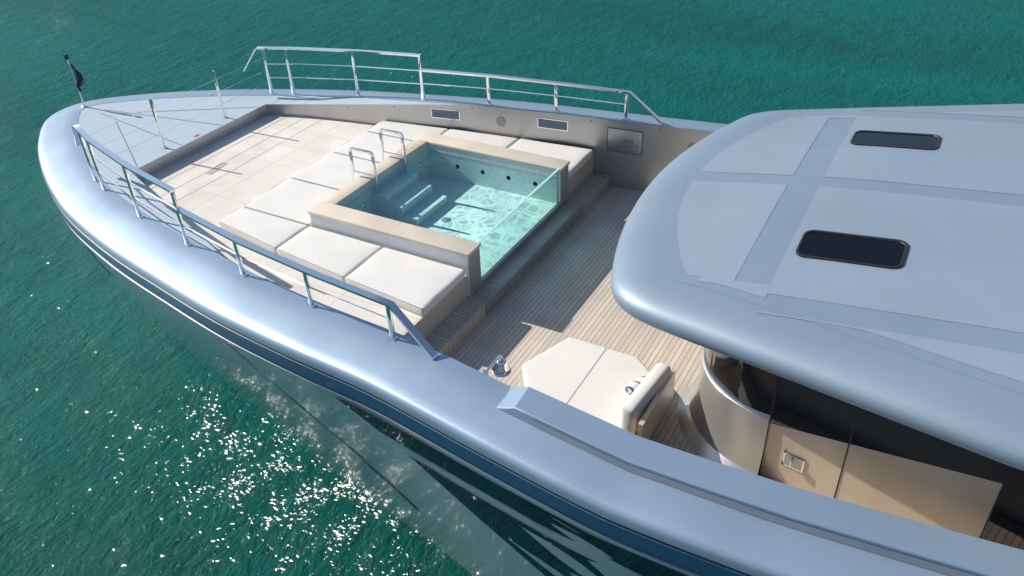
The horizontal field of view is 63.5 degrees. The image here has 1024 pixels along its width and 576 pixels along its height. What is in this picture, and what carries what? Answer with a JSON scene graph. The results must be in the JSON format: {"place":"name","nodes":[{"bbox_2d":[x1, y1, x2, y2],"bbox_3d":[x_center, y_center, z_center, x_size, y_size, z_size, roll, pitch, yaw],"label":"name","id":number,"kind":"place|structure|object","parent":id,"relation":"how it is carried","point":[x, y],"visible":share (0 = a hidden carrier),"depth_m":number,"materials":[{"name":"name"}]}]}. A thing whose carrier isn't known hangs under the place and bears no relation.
{"place":"outdoors","nodes":[
{"label":"outdoors","id":0,"kind":"place"},
{"bbox_2d":[84,245,686,575],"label":"hull side windows","id":1,"kind":"structure","parent":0,"point":[505,527],"depth_m":8.24,"materials":[{"name":"black glass"}]},
{"bbox_2d":[0,0,1023,575],"bbox_3d":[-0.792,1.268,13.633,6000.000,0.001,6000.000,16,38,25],"label":"sea water","id":2,"kind":"structure","parent":0,"point":[136,438],"depth_m":22.41,"materials":[{"name":"teal liquid"}]},
{"bbox_2d":[38,89,948,575],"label":"hull","id":3,"kind":"object","parent":2,"relation":"on","point":[204,305],"visible":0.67,"depth_m":9.01,"materials":[{"name":"paint"}]},
{"bbox_2d":[64,54,86,107],"bbox_3d":[-7.761,-3.694,14.823,0.322,0.974,0.088,16,38,25],"label":"jackstaff with flag","id":4,"kind":"object","parent":3,"relation":"attached to","point":[79,81],"visible":1,"depth_m":14.79,"materials":[{"name":"silver metal"}]},
{"bbox_2d":[72,124,437,358],"bbox_3d":[-3.816,-0.788,10.439,7.693,0.876,0.388,25,43,33],"label":"railing","id":5,"kind":"object","parent":3,"relation":"on","point":[80,133],"visible":1,"depth_m":9.91,"materials":[{"name":"silver metal"}]},
{"bbox_2d":[78,96,712,340],"bbox_3d":[-2.337,-1.504,12.404,12.901,1.198,6.716,16,38,25],"label":"foredeck","id":6,"kind":"object","parent":3,"relation":"on","point":[264,144],"visible":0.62,"depth_m":13.41,"materials":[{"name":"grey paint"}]},
{"bbox_2d":[101,107,250,174],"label":"deck seams","id":7,"kind":"object","parent":6,"relation":"on","point":[216,168],"visible":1,"depth_m":13.79,"materials":[{"name":"grey wood"}]},
{"bbox_2d":[90,58,267,163],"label":"bow stanchions and wires","id":8,"kind":"object","parent":6,"relation":"on","point":[152,108],"visible":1,"depth_m":13.51,"materials":[{"name":"silver metal"}]},
{"bbox_2d":[219,207,306,253],"bbox_3d":[-3.517,-0.813,11.471,1.257,0.141,0.668,16,38,25],"label":"cushion","id":9,"kind":"object","parent":6,"relation":"on","point":[271,233],"visible":0.83,"depth_m":11.40,"materials":[{"name":"fabric"}]},
{"bbox_2d":[244,178,337,226],"bbox_3d":[-3.111,-1.243,12.075,1.252,0.141,1.007,16,38,25],"label":"cushion","id":10,"kind":"object","parent":6,"relation":"on","point":[293,200],"visible":0.58,"depth_m":12.02,"materials":[{"name":"fabric"}]},
{"bbox_2d":[277,226,381,282],"bbox_3d":[-2.447,-0.458,10.891,1.257,0.141,0.822,16,38,25],"label":"cushion","id":11,"kind":"object","parent":6,"relation":"on","point":[336,256],"visible":0.88,"depth_m":10.81,"materials":[{"name":"fabric"}]},
{"bbox_2d":[291,152,378,189],"bbox_3d":[-2.700,-1.779,12.835,1.072,0.141,1.002,16,38,25],"label":"cushion","id":12,"kind":"object","parent":6,"relation":"on","point":[332,170],"visible":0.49,"depth_m":12.77,"materials":[{"name":"fabric"}]},
{"bbox_2d":[333,131,411,162],"bbox_3d":[-2.159,-2.243,13.481,1.252,0.141,0.897,16,38,25],"label":"cushion","id":13,"kind":"object","parent":6,"relation":"on","point":[368,141],"visible":0.44,"depth_m":13.49,"materials":[{"name":"fabric"}]},
{"bbox_2d":[345,247,464,315],"bbox_3d":[-1.366,-0.106,10.317,1.272,0.141,0.953,16,38,25],"label":"cushion","id":14,"kind":"object","parent":6,"relation":"on","point":[420,286],"visible":0.91,"depth_m":10.22,"materials":[{"name":"fabric"}]},
{"bbox_2d":[367,121,447,140],"bbox_3d":[-1.774,-2.643,14.044,1.257,0.141,0.668,16,38,25],"label":"cushion","id":15,"kind":"object","parent":6,"relation":"on","point":[410,132],"visible":0.52,"depth_m":13.99,"materials":[{"name":"fabric"}]},
{"bbox_2d":[308,132,569,296],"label":"pool","id":16,"kind":"structure","parent":6,"relation":"in","point":[448,200],"depth_m":12.21,"materials":[{"name":"beige"}]},
{"bbox_2d":[348,128,407,192],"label":"pool handrails","id":17,"kind":"object","parent":16,"relation":"attached to","point":[370,153],"visible":0.9,"depth_m":12.15,"materials":[{"name":"silver metal"}]},
{"bbox_2d":[442,129,517,147],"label":"cushion","id":18,"kind":"object","parent":6,"relation":"on","point":[501,141],"visible":0.3,"depth_m":13.60,"materials":[{"name":"fabric"}]},
{"bbox_2d":[348,107,694,154],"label":"cockpit wall fittings","id":19,"kind":"object","parent":6,"relation":"attached to","point":[624,141],"visible":0.93,"depth_m":13.00,"materials":[{"name":"silver metal"}]},
{"bbox_2d":[509,139,592,178],"bbox_3d":[0.515,-2.081,13.093,1.272,0.141,0.953,16,38,25],"label":"cushion","id":20,"kind":"object","parent":6,"relation":"on","point":[578,158],"visible":0.61,"depth_m":13.09,"materials":[{"name":"fabric"}]},
{"bbox_2d":[243,46,662,123],"bbox_3d":[-1.276,-3.398,13.913,7.811,1.092,0.399,12,37,20],"label":"railing","id":21,"kind":"object","parent":3,"relation":"on","point":[421,70],"visible":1,"depth_m":13.73,"materials":[{"name":"silver metal"}]},
{"bbox_2d":[425,172,771,479],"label":"wooden deck","id":22,"kind":"structure","parent":3,"relation":"on","point":[546,286],"depth_m":10.60,"materials":[{"name":"brown wood"}]},
{"bbox_2d":[483,355,510,376],"bbox_3d":[-0.164,0.833,8.524,0.210,0.252,0.410,16,38,25],"label":"ships bell","id":23,"kind":"object","parent":22,"relation":"on","point":[501,368],"visible":0.99,"depth_m":8.56,"materials":[{"name":"silver metal"}]},
{"bbox_2d":[519,337,675,439],"bbox_3d":[0.838,1.003,9.022,1.705,0.640,1.415,16,38,25],"label":"sun lounger","id":24,"kind":"object","parent":22,"relation":"on","point":[591,379],"visible":0.78,"depth_m":8.99,"materials":[{"name":"fabric"}]},
{"bbox_2d":[625,376,645,393],"bbox_3d":[1.353,1.045,8.910,0.300,0.108,0.110,-24,40,-28],"label":"rolled towel","id":25,"kind":"object","parent":24,"relation":"on","point":[631,387],"visible":0.67,"depth_m":8.85,"materials":[{"name":"white fabric"}]},
{"bbox_2d":[677,347,1023,549],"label":"superstructure","id":26,"kind":"object","parent":22,"relation":"on","point":[736,414],"visible":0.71,"depth_m":7.49,"materials":[{"name":"beige metal"}]},
{"bbox_2d":[611,104,1023,470],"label":"roof","id":27,"kind":"structure","parent":26,"relation":"on","point":[978,416],"depth_m":7.00,"materials":[{"name":"paint"}]},
{"bbox_2d":[667,108,1023,393],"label":"roof panels and skylights","id":28,"kind":"object","parent":27,"relation":"attached to","point":[901,231],"visible":1,"depth_m":8.18,"materials":[{"name":"grey metal"}]},
{"bbox_2d":[497,387,1023,575],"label":"bulwark","id":29,"kind":"object","parent":3,"relation":"on","point":[929,547],"visible":1,"depth_m":6.68,"materials":[{"name":"paint"}]},
{"bbox_2d":[476,168,559,242],"bbox_3d":[0.133,-0.894,11.469,0.041,0.651,2.350,16,38,25],"label":"glass panel edge","id":30,"kind":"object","parent":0,"point":[516,207],"depth_m":11.18,"materials":[{"name":"clear glass"}]}
]}

